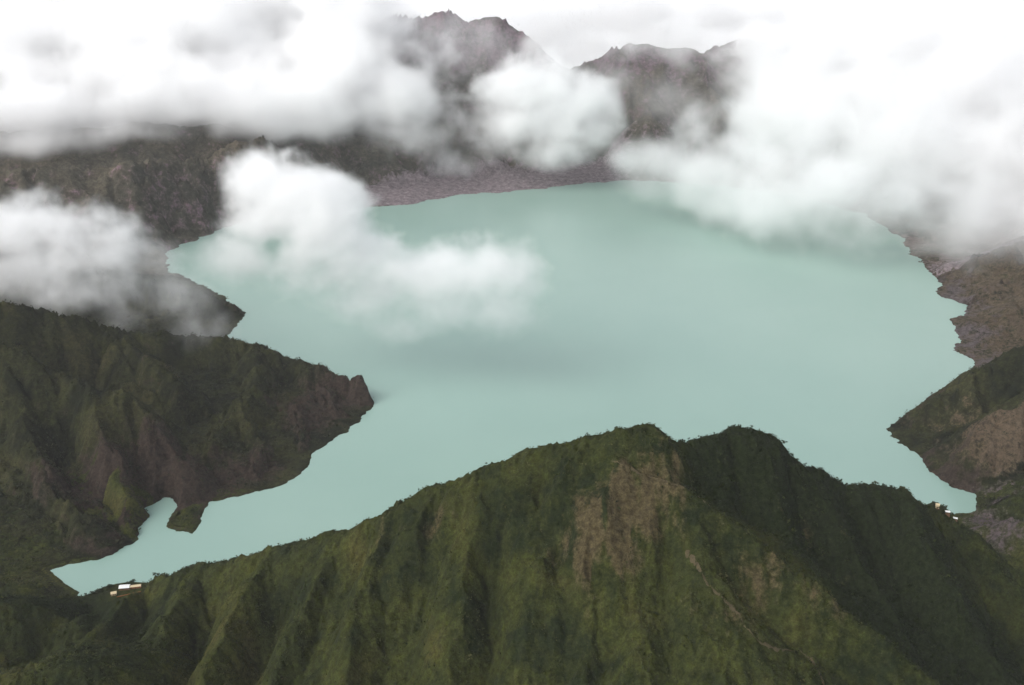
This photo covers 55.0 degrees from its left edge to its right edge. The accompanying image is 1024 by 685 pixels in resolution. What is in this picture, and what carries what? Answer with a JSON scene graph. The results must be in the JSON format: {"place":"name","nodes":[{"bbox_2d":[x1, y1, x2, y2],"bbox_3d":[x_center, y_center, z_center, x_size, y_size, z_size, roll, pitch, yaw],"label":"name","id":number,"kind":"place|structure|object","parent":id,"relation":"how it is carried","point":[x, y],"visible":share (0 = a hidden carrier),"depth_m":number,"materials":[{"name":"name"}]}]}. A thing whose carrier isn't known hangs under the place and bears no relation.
{"place":"outdoors","nodes":[
{"label":"outdoors","id":0,"kind":"place"},
{"bbox_2d":[0,262,373,597],"bbox_3d":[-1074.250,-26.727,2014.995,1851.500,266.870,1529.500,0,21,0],"label":"headland","id":1,"kind":"structure","parent":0,"point":[152,450],"depth_m":1812.04,"materials":[{"name":"green plant"}]},
{"bbox_2d":[0,263,371,595],"bbox_3d":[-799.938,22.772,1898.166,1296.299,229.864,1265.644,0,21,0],"label":"undergrowth","id":2,"kind":"object","parent":1,"relation":"on","point":[126,519],"visible":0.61,"depth_m":1780.73,"materials":[{"name":"green plant"}]},
{"bbox_2d":[0,423,1023,684],"bbox_3d":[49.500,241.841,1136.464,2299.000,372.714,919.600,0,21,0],"label":"hill","id":3,"kind":"structure","parent":0,"point":[590,527],"depth_m":1039.49,"materials":[{"name":"green plant"}]},
{"bbox_2d":[118,584,129,590],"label":"viewing pavilion","id":4,"kind":"structure","parent":3,"relation":"on","point":[125,587],"depth_m":1313.93,"materials":[{"name":"white paint"}]},
{"bbox_2d":[130,584,140,588],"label":"shed","id":5,"kind":"structure","parent":3,"relation":"on","point":[135,586],"depth_m":1316.23,"materials":[{"name":"beige paint"}]},
{"bbox_2d":[0,422,1023,684],"bbox_3d":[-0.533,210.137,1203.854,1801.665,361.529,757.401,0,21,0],"label":"undergrowth","id":6,"kind":"object","parent":3,"relation":"on","point":[116,644],"visible":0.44,"depth_m":1074.80,"materials":[{"name":"green plant"}]},
{"bbox_2d":[0,8,1023,278],"bbox_3d":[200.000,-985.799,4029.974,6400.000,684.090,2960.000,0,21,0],"label":"crater rim","id":7,"kind":"object","parent":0,"point":[398,110],"visible":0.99,"depth_m":4103.81,"materials":[{"name":"grey stone"}]},
{"bbox_2d":[0,0,1023,124],"bbox_3d":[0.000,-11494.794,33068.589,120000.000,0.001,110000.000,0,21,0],"label":"sky","id":8,"kind":"structure","parent":0,"point":[231,62],"depth_m":14113.47,"materials":[{"name":"white"}]},
{"bbox_2d":[50,180,976,595],"bbox_3d":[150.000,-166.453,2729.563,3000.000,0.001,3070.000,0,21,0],"label":"lake","id":9,"kind":"structure","parent":0,"point":[462,334],"depth_m":2354.84,"materials":[{"name":"liquid"}]},
{"bbox_2d":[611,461,709,505],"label":"path","id":10,"kind":"structure","parent":0,"point":[632,468],"depth_m":1002.66,"materials":[{"name":"beige soil"}]},
{"bbox_2d":[685,550,824,684],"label":"path","id":11,"kind":"structure","parent":0,"point":[693,560],"depth_m":927.43,"materials":[{"name":"beige soil"}]},
{"bbox_2d":[886,235,1023,510],"bbox_3d":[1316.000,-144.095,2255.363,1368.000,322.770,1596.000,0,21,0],"label":"headland","id":12,"kind":"structure","parent":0,"point":[991,284],"depth_m":1828.62,"materials":[{"name":"stone"}]},
{"bbox_2d":[898,307,1023,498],"bbox_3d":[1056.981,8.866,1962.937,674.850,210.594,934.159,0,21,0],"label":"undergrowth","id":13,"kind":"object","parent":12,"relation":"on","point":[961,406],"visible":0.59,"depth_m":1810.46,"materials":[{"name":"green plant"}]}
]}

